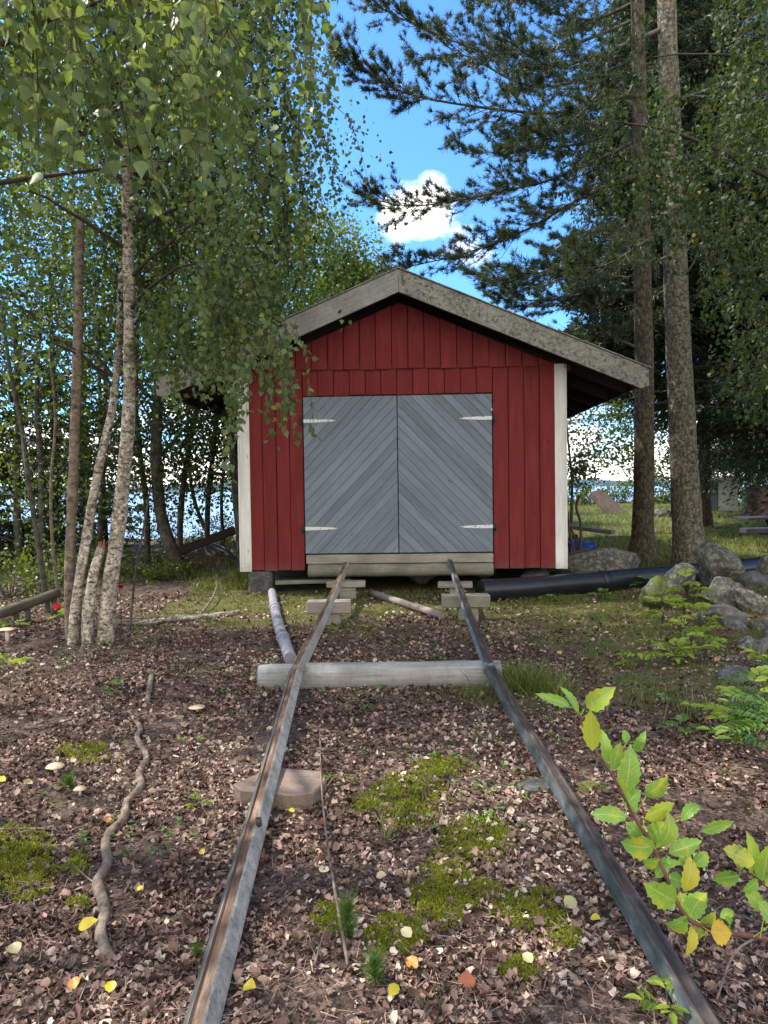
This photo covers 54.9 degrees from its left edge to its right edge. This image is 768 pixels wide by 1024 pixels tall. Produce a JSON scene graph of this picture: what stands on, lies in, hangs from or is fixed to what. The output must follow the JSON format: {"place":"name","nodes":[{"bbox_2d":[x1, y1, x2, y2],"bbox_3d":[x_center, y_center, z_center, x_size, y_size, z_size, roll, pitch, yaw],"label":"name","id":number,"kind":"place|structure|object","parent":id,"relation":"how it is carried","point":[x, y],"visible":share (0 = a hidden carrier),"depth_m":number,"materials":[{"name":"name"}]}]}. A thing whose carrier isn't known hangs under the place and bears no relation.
{"place":"outdoors","nodes":[
{"label":"outdoors","id":0,"kind":"place"},
{"bbox_2d":[0,486,744,538],"bbox_3d":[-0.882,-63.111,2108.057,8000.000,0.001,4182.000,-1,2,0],"label":"lake","id":1,"kind":"structure","parent":0,"point":[186,529],"depth_m":118.57,"materials":[{"name":"blue liquid"}]},
{"bbox_2d":[0,500,767,1023],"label":"ground","id":2,"kind":"structure","parent":0,"point":[396,584],"depth_m":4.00,"materials":[{"name":"plant"}]},
{"bbox_2d":[0,589,60,624],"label":"log bench","id":3,"kind":"object","parent":2,"relation":"on","point":[24,605],"visible":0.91,"depth_m":7.91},
{"bbox_2d":[0,534,63,599],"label":"bush","id":4,"kind":"object","parent":2,"relation":"on","point":[31,587],"visible":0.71,"depth_m":9.65,"materials":[{"name":"green plant"}]},
{"bbox_2d":[0,282,86,613],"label":"sapling","id":5,"kind":"object","parent":2,"relation":"on","point":[33,515],"visible":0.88,"depth_m":8.36,"materials":[{"name":"green plant"}]},
{"bbox_2d":[0,217,107,570],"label":"spruce tree","id":6,"kind":"object","parent":2,"relation":"on","point":[9,538],"visible":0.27,"depth_m":13.30,"materials":[{"name":"green plant"}]},
{"bbox_2d":[5,535,104,588],"bbox_3d":[-4.724,0.801,10.670,1.341,0.966,1.238,-2,2,-33],"label":"bush","id":7,"kind":"object","parent":2,"relation":"on","point":[46,558],"visible":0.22,"depth_m":10.64,"materials":[{"name":"green plant"}]},
{"bbox_2d":[0,268,111,607],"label":"sapling","id":8,"kind":"object","parent":2,"relation":"on","point":[53,561],"visible":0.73,"depth_m":8.60,"materials":[{"name":"green plant"}]},
{"bbox_2d":[0,263,140,555],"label":"spruce tree","id":9,"kind":"object","parent":2,"relation":"on","point":[56,498],"visible":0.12,"depth_m":14.84,"materials":[{"name":"green plant"}]},
{"bbox_2d":[64,209,84,640],"bbox_3d":[-2.918,-0.767,6.977,0.281,4.130,0.112,-1,2,0],"label":"dead birch","id":10,"kind":"object","parent":2,"relation":"on","point":[71,517],"visible":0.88,"depth_m":6.94,"materials":[{"name":"brown plant"}]},
{"bbox_2d":[0,111,154,569],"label":"slender tree","id":11,"kind":"object","parent":2,"relation":"on","point":[17,532],"visible":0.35,"depth_m":12.37,"materials":[{"name":"green plant"}]},
{"bbox_2d":[81,539,105,646],"bbox_3d":[-2.699,0.781,6.849,0.242,1.058,0.129,-2,2,-41],"label":"birch stump","id":12,"kind":"object","parent":2,"relation":"on","point":[87,630],"visible":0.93,"depth_m":6.80,"materials":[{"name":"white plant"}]},
{"bbox_2d":[10,486,176,552],"bbox_3d":[-5.919,0.266,15.006,3.492,1.610,2.338,-1,2,0],"label":"bush","id":13,"kind":"object","parent":2,"relation":"on","point":[129,526],"visible":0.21,"depth_m":15.01,"materials":[{"name":"green plant"}]},
{"bbox_2d":[35,327,174,546],"bbox_3d":[-6.314,-1.508,16.446,2.782,5.309,3.048,-1,2,0],"label":"spruce tree","id":14,"kind":"object","parent":2,"relation":"on","point":[106,523],"visible":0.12,"depth_m":16.43,"materials":[{"name":"green plant"}]},
{"bbox_2d":[50,536,166,577],"bbox_3d":[-4.360,0.757,11.703,1.728,0.804,1.414,-1,2,0],"label":"bush","id":15,"kind":"object","parent":2,"relation":"on","point":[131,559],"visible":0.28,"depth_m":11.60,"materials":[{"name":"green plant"}]},
{"bbox_2d":[0,31,221,526],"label":"deciduous tree","id":16,"kind":"object","parent":2,"relation":"on","point":[31,245],"visible":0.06,"depth_m":16.74,"materials":[{"name":"green plant"}]},
{"bbox_2d":[0,51,229,575],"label":"slender tree","id":17,"kind":"object","parent":2,"relation":"on","point":[40,463],"visible":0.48,"depth_m":11.35,"materials":[{"name":"green plant"}]},
{"bbox_2d":[0,8,263,547],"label":"slender tree","id":18,"kind":"object","parent":2,"relation":"on","point":[100,512],"visible":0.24,"depth_m":12.51,"materials":[{"name":"green plant"}]},
{"bbox_2d":[129,484,150,630],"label":"sapling","id":19,"kind":"object","parent":2,"relation":"on","point":[131,611],"visible":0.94,"depth_m":7.34,"materials":[{"name":"brown plant"}]},
{"bbox_2d":[118,555,199,583],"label":"bush","id":20,"kind":"object","parent":2,"relation":"on","point":[152,574],"visible":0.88,"depth_m":10.96,"materials":[{"name":"green plant"}]},
{"bbox_2d":[0,29,322,563],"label":"slender tree","id":21,"kind":"object","parent":2,"relation":"on","point":[147,536],"visible":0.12,"depth_m":12.72,"materials":[{"name":"green plant"}]},
{"bbox_2d":[0,0,334,645],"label":"birch tree","id":22,"kind":"object","parent":2,"relation":"on","point":[74,632],"visible":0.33,"depth_m":7.05,"materials":[{"name":"green plant"}]},
{"bbox_2d":[0,0,339,386],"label":"birch tree","id":23,"kind":"object","parent":2,"relation":"on","point":[45,82],"visible":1,"depth_m":2.71,"materials":[{"name":"green plant"}]},
{"bbox_2d":[132,497,213,545],"bbox_3d":[-4.712,0.308,16.475,1.712,1.280,1.239,-2,2,-29],"label":"bush","id":24,"kind":"object","parent":2,"relation":"on","point":[175,533],"visible":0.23,"depth_m":16.39,"materials":[{"name":"green plant"}]},
{"bbox_2d":[4,122,345,529],"bbox_3d":[-3.830,-4.185,13.557,6.351,10.219,5.365,-2,2,-25],"label":"slender tree","id":25,"kind":"object","parent":2,"relation":"on","point":[190,478],"visible":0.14,"depth_m":13.68,"materials":[{"name":"green plant"}]},
{"bbox_2d":[1,50,363,546],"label":"slender tree","id":26,"kind":"object","parent":2,"relation":"on","point":[180,525],"visible":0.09,"depth_m":12.93,"materials":[{"name":"green plant"}]},
{"bbox_2d":[0,5,371,568],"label":"slender tree","id":27,"kind":"object","parent":2,"relation":"on","point":[171,548],"visible":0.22,"depth_m":12.06,"materials":[{"name":"green plant"}]},
{"bbox_2d":[134,610,239,625],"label":"fallen branch","id":28,"kind":"object","parent":2,"relation":"on","point":[185,617],"visible":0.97,"depth_m":7.89,"materials":[{"name":"grey wood"}]},
{"bbox_2d":[0,0,381,643],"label":"birch tree","id":29,"kind":"object","parent":2,"relation":"on","point":[212,311],"visible":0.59,"depth_m":6.19,"materials":[{"name":"green plant"}]},
{"bbox_2d":[1,29,387,545],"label":"slender tree","id":30,"kind":"object","parent":2,"relation":"on","point":[223,482],"visible":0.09,"depth_m":14.18,"materials":[{"name":"green plant"}]},
{"bbox_2d":[154,526,235,562],"bbox_3d":[-3.293,0.581,12.873,1.452,0.659,0.086,-1,2,0],"label":"plank","id":31,"kind":"object","parent":2,"relation":"on","point":[207,540],"visible":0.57,"depth_m":12.85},
{"bbox_2d":[163,538,237,560],"bbox_3d":[-3.309,0.812,13.588,1.450,0.671,0.879,-1,2,0],"label":"boulder","id":32,"kind":"object","parent":2,"relation":"on","point":[215,549],"visible":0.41,"depth_m":13.24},
{"bbox_2d":[32,108,372,520],"bbox_3d":[-2.525,-3.311,13.418,6.132,8.438,5.700,1,2,42],"label":"slender tree","id":33,"kind":"object","parent":2,"relation":"on","point":[300,304],"visible":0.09,"depth_m":12.83,"materials":[{"name":"green plant"}]},
{"bbox_2d":[31,64,378,536],"bbox_3d":[-3.110,-4.114,13.766,6.177,10.050,5.739,0,2,15],"label":"slender tree","id":34,"kind":"object","parent":2,"relation":"on","point":[207,527],"visible":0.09,"depth_m":13.11,"materials":[{"name":"green plant"}]},
{"bbox_2d":[1,26,413,569],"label":"slender tree","id":35,"kind":"object","parent":2,"relation":"on","point":[233,453],"visible":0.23,"depth_m":11.54,"materials":[{"name":"green plant"}]},
{"bbox_2d":[91,149,337,363],"bbox_3d":[-3.991,-4.079,17.746,5.895,9.665,3.982,-1,2,0],"label":"deciduous tree","id":36,"kind":"object","parent":2,"relation":"on","point":[317,287],"visible":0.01,"depth_m":17.75,"materials":[{"name":"green plant"}]},
{"bbox_2d":[183,562,349,1023],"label":"slipway rail","id":37,"kind":"object","parent":2,"relation":"on","point":[209,996],"visible":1,"depth_m":2.83,"materials":[{"name":"metal"}]},
{"bbox_2d":[233,768,326,809],"bbox_3d":[-0.502,1.365,3.644,0.426,0.090,0.308,0,2,15],"label":"flat stone","id":38,"kind":"object","parent":2,"relation":"on","point":[298,788],"visible":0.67,"depth_m":3.55,"materials":[{"name":"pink stone"}]},
{"bbox_2d":[268,588,296,663],"bbox_3d":[-1.115,1.110,7.760,0.131,0.159,3.619,-1,2,-11],"label":"grey pipe","id":39,"kind":"object","parent":2,"relation":"on","point":[285,644],"visible":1,"depth_m":6.85,"materials":[{"name":"plastic"}]},
{"bbox_2d":[275,577,350,584],"bbox_3d":[-0.955,0.930,9.984,1.010,0.050,0.180,-1,2,-6],"label":"plank","id":40,"kind":"object","parent":2,"relation":"on","point":[302,581],"visible":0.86,"depth_m":9.89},
{"bbox_2d":[0,592,639,984],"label":"moss","id":41,"kind":"object","parent":2,"relation":"on","point":[444,890],"visible":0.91,"depth_m":2.89,"materials":[{"name":"plant"}]},
{"bbox_2d":[234,178,411,312],"bbox_3d":[-1.971,-4.074,19.750,5.648,9.714,3.830,-1,2,0],"label":"deciduous tree","id":42,"kind":"object","parent":2,"relation":"on","point":[355,266],"visible":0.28,"depth_m":19.32,"materials":[{"name":"green plant"}]},
{"bbox_2d":[307,599,350,624],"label":"support block","id":43,"kind":"structure","parent":2,"relation":"on","point":[340,607],"depth_m":7.55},
{"bbox_2d":[319,729,349,966],"bbox_3d":[-0.253,1.338,3.282,0.033,0.132,1.937,-1,2,-8],"label":"twig","id":44,"kind":"object","parent":2,"relation":"on","point":[340,923],"visible":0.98,"depth_m":2.79,"materials":[{"name":"wood"}]},
{"bbox_2d":[326,580,365,598],"bbox_3d":[-0.471,0.990,9.235,0.480,0.255,0.200,-1,2,0],"label":"support plank","id":45,"kind":"object","parent":2,"relation":"on","point":[348,589],"visible":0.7,"depth_m":9.18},
{"bbox_2d":[330,887,365,940],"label":"pine seedling","id":46,"kind":"object","parent":2,"relation":"on","point":[348,906],"visible":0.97,"depth_m":2.50,"materials":[{"name":"green plant"}]},
{"bbox_2d":[355,938,393,987],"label":"pine seedling","id":47,"kind":"object","parent":2,"relation":"on","point":[374,963],"visible":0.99,"depth_m":2.28,"materials":[{"name":"green plant"}]},
{"bbox_2d":[256,660,502,689],"bbox_3d":[-0.033,1.203,5.402,1.769,0.222,0.220,-1,2,0],"label":"sleeper log","id":48,"kind":"object","parent":2,"relation":"on","point":[337,675],"visible":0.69,"depth_m":5.31,"materials":[{"name":"wood"}]},
{"bbox_2d":[0,604,767,1023],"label":"fallen leaves","id":49,"kind":"object","parent":2,"relation":"on","point":[172,1008],"depth_m":2.78,"materials":[{"name":"plant"}]},
{"bbox_2d":[0,587,767,855],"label":"ground cover","id":50,"kind":"object","parent":2,"relation":"on","point":[490,811],"visible":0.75,"depth_m":4.56,"materials":[{"name":"green plant"}]},
{"bbox_2d":[0,615,767,858],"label":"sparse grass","id":51,"kind":"structure","parent":2,"relation":"on","point":[375,737],"depth_m":4.65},
{"bbox_2d":[153,267,651,593],"bbox_3d":[0.335,-1.060,12.809,6.161,4.150,7.325,-1,2,2],"label":"boathouse","id":52,"kind":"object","parent":2,"relation":"on","point":[445,413],"visible":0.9,"depth_m":9.63,"materials":[{"name":"red paint"}]},
{"bbox_2d":[299,396,398,553],"bbox_3d":[-0.461,-0.483,9.683,1.277,2.050,0.067,-1,2,2],"label":"door","id":53,"kind":"structure","parent":52,"relation":"in","point":[351,476],"depth_m":9.68,"materials":[{"name":"grey paint"}]},
{"bbox_2d":[397,394,496,552],"bbox_3d":[0.827,-0.500,9.636,1.277,2.050,0.067,-1,2,2],"label":"door","id":54,"kind":"structure","parent":52,"relation":"in","point":[445,441],"depth_m":9.63,"materials":[{"name":"grey paint"}]},
{"bbox_2d":[368,589,444,618],"bbox_3d":[0.216,1.047,8.537,0.082,0.107,1.776,-2,2,-26],"label":"pole","id":55,"kind":"object","parent":2,"relation":"on","point":[412,605],"visible":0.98,"depth_m":8.35,"materials":[{"name":"grey wood"}]},
{"bbox_2d":[438,581,472,592],"bbox_3d":[0.871,0.991,9.036,0.420,0.262,0.250,-1,2,6],"label":"support plank","id":56,"kind":"object","parent":2,"relation":"on","point":[451,586],"visible":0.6,"depth_m":8.93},
{"bbox_2d":[428,680,496,700],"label":"grass tuft","id":57,"kind":"object","parent":2,"relation":"on","point":[470,693],"visible":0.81,"depth_m":5.10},
{"bbox_2d":[441,593,489,620],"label":"support block","id":58,"kind":"structure","parent":2,"relation":"on","point":[475,600],"depth_m":7.71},
{"bbox_2d":[323,0,704,558],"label":"pine tree","id":59,"kind":"object","parent":2,"relation":"on","point":[524,140],"visible":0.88,"depth_m":12.38,"materials":[{"name":"green plant"}]},
{"bbox_2d":[462,652,578,695],"bbox_3d":[1.022,1.120,5.221,0.908,0.279,0.557,0,2,25],"label":"grass tuft","id":60,"kind":"object","parent":2,"relation":"on","point":[521,678],"visible":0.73,"depth_m":5.20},
{"bbox_2d":[517,778,553,794],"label":"flat stone","id":61,"kind":"object","parent":2,"relation":"on","point":[530,785],"visible":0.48,"depth_m":3.63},
{"bbox_2d":[517,666,595,699],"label":"grass tuft","id":62,"kind":"object","parent":2,"relation":"on","point":[555,690],"visible":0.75,"depth_m":5.05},
{"bbox_2d":[447,559,720,1023],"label":"slipway rail","id":63,"kind":"object","parent":2,"relation":"on","point":[659,951],"visible":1,"depth_m":2.83,"materials":[{"name":"metal"}]},
{"bbox_2d":[567,483,614,505],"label":"bush","id":64,"kind":"object","parent":2,"relation":"on","point":[585,499],"visible":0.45,"depth_m":26.89,"materials":[{"name":"green plant"}]},
{"bbox_2d":[545,547,640,574],"bbox_3d":[3.019,0.813,10.664,1.443,0.652,0.952,0,2,11],"label":"boulder","id":65,"kind":"object","parent":2,"relation":"on","point":[595,559],"visible":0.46,"depth_m":10.30,"materials":[{"name":"stone"}]},
{"bbox_2d":[576,780,614,794],"bbox_3d":[1.054,1.400,3.668,0.263,0.114,0.225,-1,2,0],"label":"moss mound","id":66,"kind":"object","parent":2,"relation":"on","point":[586,784],"visible":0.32,"depth_m":3.65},
{"bbox_2d":[588,489,627,513],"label":"stone slab","id":67,"kind":"structure","parent":2,"relation":"on","point":[604,501],"depth_m":22.89,"materials":[{"name":"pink stone"}]},
{"bbox_2d":[588,479,632,502],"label":"bush","id":68,"kind":"object","parent":2,"relation":"on","point":[617,496],"visible":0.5,"depth_m":28.93,"materials":[{"name":"green plant"}]},
{"bbox_2d":[567,390,657,540],"bbox_3d":[4.367,-1.158,15.040,2.579,3.663,1.748,-1,2,0],"label":"deciduous tree","id":69,"kind":"object","parent":2,"relation":"on","point":[576,470],"visible":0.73,"depth_m":14.91,"materials":[{"name":"green plant"}]},
{"bbox_2d":[476,557,759,600],"bbox_3d":[4.205,0.813,10.200,6.560,0.391,0.499,-2,2,-24],"label":"drain pipe","id":70,"kind":"object","parent":2,"relation":"on","point":[536,586],"visible":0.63,"depth_m":9.28,"materials":[{"name":"black plastic"}]},
{"bbox_2d":[472,0,767,564],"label":"conifer","id":71,"kind":"object","parent":2,"relation":"on","point":[688,537],"visible":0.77,"depth_m":10.90,"materials":[{"name":"green plant"}]},
{"bbox_2d":[612,407,670,502],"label":"deciduous tree","id":72,"kind":"object","parent":2,"relation":"on","point":[660,477],"visible":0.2,"depth_m":21.94,"materials":[{"name":"green plant"}]},
{"bbox_2d":[614,650,670,667],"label":"rowan seedling","id":73,"kind":"object","parent":2,"relation":"on","point":[640,655],"visible":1,"depth_m":5.74,"materials":[{"name":"green plant"}]},
{"bbox_2d":[543,0,753,419],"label":"spruce tree","id":74,"kind":"object","parent":2,"relation":"on","point":[693,63],"visible":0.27,"depth_m":15.70,"materials":[{"name":"green plant"}]},
{"bbox_2d":[535,687,767,954],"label":"cherry sapling","id":75,"kind":"object","parent":2,"relation":"on","point":[692,907],"visible":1,"depth_m":1.21,"materials":[{"name":"green plant"}]},
{"bbox_2d":[639,575,671,607],"bbox_3d":[2.982,0.903,8.132,0.360,0.426,0.312,0,2,29],"label":"wall stone","id":76,"kind":"object","parent":2,"relation":"on","point":[656,583],"visible":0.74,"depth_m":8.04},
{"bbox_2d":[623,974,689,1023],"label":"seedling","id":77,"kind":"object","parent":2,"relation":"on","point":[646,1004],"visible":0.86,"depth_m":2.13,"materials":[{"name":"green plant"}]},
{"bbox_2d":[636,595,685,623],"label":"rowan seedling","id":78,"kind":"object","parent":2,"relation":"on","point":[672,599],"visible":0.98,"depth_m":7.22,"materials":[{"name":"green plant"}]},
{"bbox_2d":[563,0,767,406],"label":"spruce tree","id":79,"kind":"object","parent":2,"relation":"on","point":[690,4],"visible":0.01,"depth_m":16.73,"materials":[{"name":"green plant"}]},
{"bbox_2d":[575,0,767,461],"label":"birch tree","id":80,"kind":"object","parent":2,"relation":"on","point":[743,144],"visible":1,"depth_m":7.22,"materials":[{"name":"green plant"}]},
{"bbox_2d":[636,637,707,663],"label":"rowan seedling","id":81,"kind":"object","parent":2,"relation":"on","point":[673,653],"visible":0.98,"depth_m":5.90,"materials":[{"name":"green plant"}]},
{"bbox_2d":[584,49,767,458],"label":"spruce tree","id":82,"kind":"object","parent":2,"relation":"on","point":[713,396],"depth_m":21.13,"materials":[{"name":"green plant"}]},
{"bbox_2d":[662,563,696,591],"bbox_3d":[3.422,0.773,8.557,0.387,0.376,0.337,-1,2,0],"label":"wall stone","id":83,"kind":"object","parent":2,"relation":"on","point":[673,571],"visible":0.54,"depth_m":8.45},
{"bbox_2d":[648,568,713,619],"bbox_3d":[2.979,0.837,7.321,0.531,0.512,0.629,-2,2,-25],"label":"rowan seedling","id":84,"kind":"object","parent":2,"relation":"on","point":[680,572],"visible":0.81,"depth_m":7.33,"materials":[{"name":"green plant"}]},
{"bbox_2d":[656,713,711,734],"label":"rowan seedling","id":85,"kind":"object","parent":2,"relation":"on","point":[686,717],"visible":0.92,"depth_m":4.36,"materials":[{"name":"green plant"}]},
{"bbox_2d":[602,0,767,528],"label":"spruce tree","id":86,"kind":"object","parent":2,"relation":"on","point":[661,419],"visible":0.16,"depth_m":16.93,"materials":[{"name":"green plant"}]},
{"bbox_2d":[634,685,737,725],"bbox_3d":[2.041,1.169,4.632,0.820,0.240,0.567,-1,2,-14],"label":"grass tuft","id":87,"kind":"object","parent":2,"relation":"on","point":[695,710],"visible":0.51,"depth_m":4.65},
{"bbox_2d":[661,617,726,644],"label":"rowan seedling","id":88,"kind":"object","parent":2,"relation":"on","point":[687,628],"visible":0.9,"depth_m":6.32,"materials":[{"name":"green plant"}]},
{"bbox_2d":[670,602,727,631],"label":"rowan seedling","id":89,"kind":"object","parent":2,"relation":"on","point":[704,607],"visible":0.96,"depth_m":6.84,"materials":[{"name":"green plant"}]},
{"bbox_2d":[673,632,727,660],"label":"rowan seedling","id":90,"kind":"object","parent":2,"relation":"on","point":[715,642],"visible":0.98,"depth_m":5.91,"materials":[{"name":"green plant"}]},
{"bbox_2d":[660,0,767,525],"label":"spruce tree","id":91,"kind":"object","parent":2,"relation":"on","point":[754,447],"visible":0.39,"depth_m":15.20,"materials":[{"name":"green plant"}]},
{"bbox_2d":[662,5,767,504],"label":"spruce tree","id":92,"kind":"object","parent":2,"relation":"on","point":[751,477],"visible":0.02,"depth_m":22.56,"materials":[{"name":"green plant"}]},
{"bbox_2d":[695,542,745,588],"bbox_3d":[4.058,0.652,8.925,0.551,0.600,0.529,-1,2,0],"label":"wall stone","id":93,"kind":"object","parent":2,"relation":"on","point":[713,559],"visible":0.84,"depth_m":8.76,"materials":[{"name":"stone"}]},
{"bbox_2d":[700,576,743,608],"bbox_3d":[3.687,0.895,8.003,0.458,0.416,0.417,0,2,28],"label":"wall stone","id":94,"kind":"object","parent":2,"relation":"on","point":[721,587],"visible":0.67,"depth_m":7.89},
{"bbox_2d":[679,665,767,742],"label":"rowan plant","id":95,"kind":"object","parent":2,"relation":"on","point":[753,673],"visible":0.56,"depth_m":4.29,"materials":[{"name":"green plant"}]},
{"bbox_2d":[711,478,738,510],"bbox_3d":[10.262,-0.503,22.755,1.100,1.050,0.590,-1,2,0],"label":"utility cabinet","id":96,"kind":"object","parent":2,"relation":"on","point":[716,501],"visible":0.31,"depth_m":22.50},
{"bbox_2d":[699,604,753,617],"bbox_3d":[3.511,1.034,7.662,0.525,0.151,0.422,-1,2,0],"label":"wall stone","id":97,"kind":"object","parent":2,"relation":"on","point":[722,610],"visible":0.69,"depth_m":7.52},
{"bbox_2d":[695,689,767,748],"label":"fern","id":98,"kind":"object","parent":2,"relation":"on","point":[744,711],"visible":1,"depth_m":3.89,"materials":[{"name":"green plant"}]},
{"bbox_2d":[718,615,748,629],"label":"wall stone","id":99,"kind":"object","parent":2,"relation":"on","point":[737,622],"visible":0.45,"depth_m":7.05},
{"bbox_2d":[717,665,757,682],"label":"wall stone","id":100,"kind":"object","parent":2,"relation":"on","point":[727,670],"visible":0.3,"depth_m":5.46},
{"bbox_2d":[717,670,767,714],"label":"rowan plant","id":101,"kind":"object","parent":2,"relation":"on","point":[742,687],"visible":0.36,"depth_m":4.64,"materials":[{"name":"green plant"}]},
{"bbox_2d":[731,586,767,614],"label":"wall stone","id":102,"kind":"object","parent":2,"relation":"on","point":[745,600],"visible":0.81,"depth_m":7.71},
{"bbox_2d":[733,516,767,534],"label":"picnic table","id":103,"kind":"object","parent":2,"relation":"on","point":[761,530],"visible":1,"depth_m":13.26,"materials":[{"name":"grey wood"}]},
{"bbox_2d":[735,570,767,587],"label":"wall stone","id":104,"kind":"object","parent":2,"relation":"on","point":[754,578],"visible":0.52,"depth_m":9.53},
{"bbox_2d":[0,476,767,494],"bbox_3d":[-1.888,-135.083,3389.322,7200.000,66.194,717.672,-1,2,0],"label":"hills","id":105,"kind":"structure","parent":0,"point":[588,481],"depth_m":3207.39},
{"bbox_2d":[0,0,767,486],"label":"sky","id":106,"kind":"structure","parent":0,"point":[416,158],"materials":[{"name":"blue"}]},
{"bbox_2d":[98,580,767,720],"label":"grass","id":107,"kind":"structure","parent":0,"point":[495,606],"depth_m":7.76,"materials":[{"name":"plant"}]},
{"bbox_2d":[164,500,767,589],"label":"meadow grass","id":108,"kind":"structure","parent":0,"point":[665,552],"depth_m":14.70,"materials":[{"name":"plant"}]},
{"bbox_2d":[739,484,767,520],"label":"tree stump","id":109,"kind":"object","parent":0,"point":[749,500],"visible":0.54,"depth_m":19.77,"materials":[{"name":"brown wood"}]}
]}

